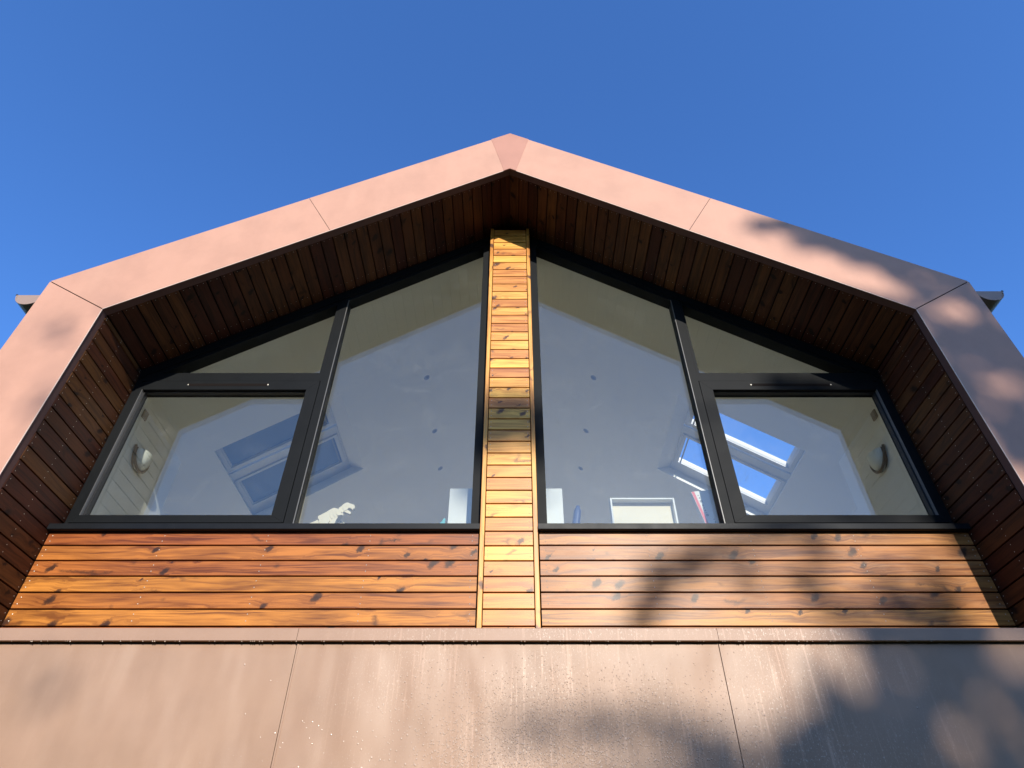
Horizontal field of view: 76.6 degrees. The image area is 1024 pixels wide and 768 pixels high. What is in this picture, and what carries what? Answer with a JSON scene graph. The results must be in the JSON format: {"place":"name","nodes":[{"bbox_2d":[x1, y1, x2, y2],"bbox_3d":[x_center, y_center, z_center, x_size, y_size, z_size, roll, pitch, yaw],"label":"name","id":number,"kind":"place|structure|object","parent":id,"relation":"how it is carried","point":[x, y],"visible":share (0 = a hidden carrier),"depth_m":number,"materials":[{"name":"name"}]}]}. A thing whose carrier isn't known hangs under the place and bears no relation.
{"place":"outdoors","nodes":[
{"label":"outdoors","id":0,"kind":"place"},
{"bbox_2d":[448,489,563,522],"bbox_3d":[-0.059,1.274,6.232,1.105,0.593,0.166,0,-41,0],"label":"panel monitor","id":1,"kind":"object","parent":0,"point":[460,504],"visible":0.09,"depth_m":6.27,"materials":[{"name":"white plastic"}]},
{"bbox_2d":[0,133,1023,767],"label":"house","id":2,"kind":"structure","parent":0,"point":[510,295],"depth_m":5.77,"materials":[{"name":"terracotta panels"},{"name":"stained pine wood"},{"name":"dark metal"}]},
{"bbox_2d":[131,444,152,473],"bbox_3d":[-3.938,0.838,6.914,0.118,0.226,0.360,0,-41,0],"label":"wall lamp","id":3,"kind":"object","parent":2,"relation":"attached to","point":[141,460],"visible":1,"depth_m":6.86,"materials":[{"name":"white glass"}]},
{"bbox_2d":[141,409,148,420],"bbox_3d":[-3.987,0.340,7.046,0.019,0.100,0.090,0,-41,0],"label":"wall plate","id":4,"kind":"object","parent":2,"relation":"attached to","point":[145,415],"depth_m":7.03,"materials":[{"name":"beige plastic"}]},
{"bbox_2d":[216,401,335,472],"bbox_3d":[-3.141,0.568,8.605,1.290,0.923,0.860,0,-41,0],"label":"roof window","id":5,"kind":"structure","parent":2,"relation":"in","point":[238,454],"depth_m":8.64,"materials":[{"name":"blue"}]},
{"bbox_2d":[65,236,490,538],"bbox_3d":[-2.112,-0.252,7.097,3.678,4.366,0.157,0,-41,0],"label":"window","id":6,"kind":"structure","parent":2,"relation":"in","point":[173,377],"depth_m":6.78,"materials":[{"name":"grey"}]},
{"bbox_2d":[229,424,349,514],"bbox_3d":[-3.141,1.229,9.355,1.290,0.923,1.060,0,-41,0],"label":"roof window","id":7,"kind":"structure","parent":2,"relation":"in","point":[258,482],"depth_m":9.27,"materials":[{"name":"blue"}]},
{"bbox_2d":[311,502,354,522],"bbox_3d":[-1.706,1.264,6.033,0.453,0.347,0.098,0,-41,0],"label":"toy dinosaur","id":8,"kind":"object","parent":2,"relation":"on","point":[334,515],"visible":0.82,"depth_m":6.04,"materials":[{"name":"white plastic"}]},
{"bbox_2d":[11,641,931,767],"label":"water drops","id":9,"kind":"object","parent":2,"relation":"attached to","point":[568,747],"visible":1,"depth_m":3.80,"materials":[{"name":"beige"}]},
{"bbox_2d":[609,498,678,522],"bbox_3d":[1.259,1.305,6.162,0.620,0.457,0.090,0,-41,0],"label":"storage box","id":10,"kind":"object","parent":2,"relation":"on","point":[642,510],"visible":0.65,"depth_m":6.26,"materials":[{"name":"white plastic"}]},
{"bbox_2d":[670,424,790,514],"bbox_3d":[3.089,1.229,9.355,1.290,0.923,1.060,0,-41,0],"label":"roof window","id":11,"kind":"structure","parent":2,"relation":"in","point":[753,500],"depth_m":9.28,"materials":[{"name":"grey"}]},
{"bbox_2d":[529,236,952,522],"bbox_3d":[2.060,-0.252,7.097,3.678,4.366,0.157,0,-41,0],"label":"window","id":12,"kind":"structure","parent":2,"relation":"in","point":[845,377],"depth_m":6.78,"materials":[{"name":"grey"}]},
{"bbox_2d":[684,404,803,472],"bbox_3d":[3.089,0.568,8.605,1.290,0.923,0.860,0,-41,0],"label":"roof window","id":13,"kind":"structure","parent":2,"relation":"in","point":[796,454],"depth_m":8.73,"materials":[{"name":"grey"}]},
{"bbox_2d":[870,409,877,420],"bbox_3d":[3.936,0.340,7.046,0.019,0.100,0.090,0,-41,0],"label":"wall plate","id":14,"kind":"object","parent":2,"relation":"attached to","point":[874,415],"depth_m":7.04,"materials":[{"name":"beige plastic"}]},
{"bbox_2d":[866,444,887,473],"bbox_3d":[3.886,0.838,6.914,0.118,0.226,0.360,0,-41,0],"label":"wall lamp","id":15,"kind":"object","parent":2,"relation":"attached to","point":[877,459],"visible":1,"depth_m":6.86,"materials":[{"name":"white glass"}]},
{"bbox_2d":[0,0,1023,498],"label":"sky","id":16,"kind":"structure","parent":0,"point":[893,128],"materials":[{"name":"blue"}]},
{"bbox_2d":[572,505,580,522],"bbox_3d":[0.601,1.294,6.085,0.109,0.336,0.072,0,-41,0],"label":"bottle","id":17,"kind":"object","parent":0,"point":[577,515],"visible":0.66,"depth_m":6.10,"materials":[{"name":"blue plastic"}]},
{"bbox_2d":[690,490,718,522],"bbox_3d":[1.937,1.238,6.146,0.405,0.535,0.062,0,-41,0],"label":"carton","id":18,"kind":"object","parent":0,"point":[704,504],"visible":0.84,"depth_m":6.18,"materials":[{"name":"blue cardboard"}]}
]}

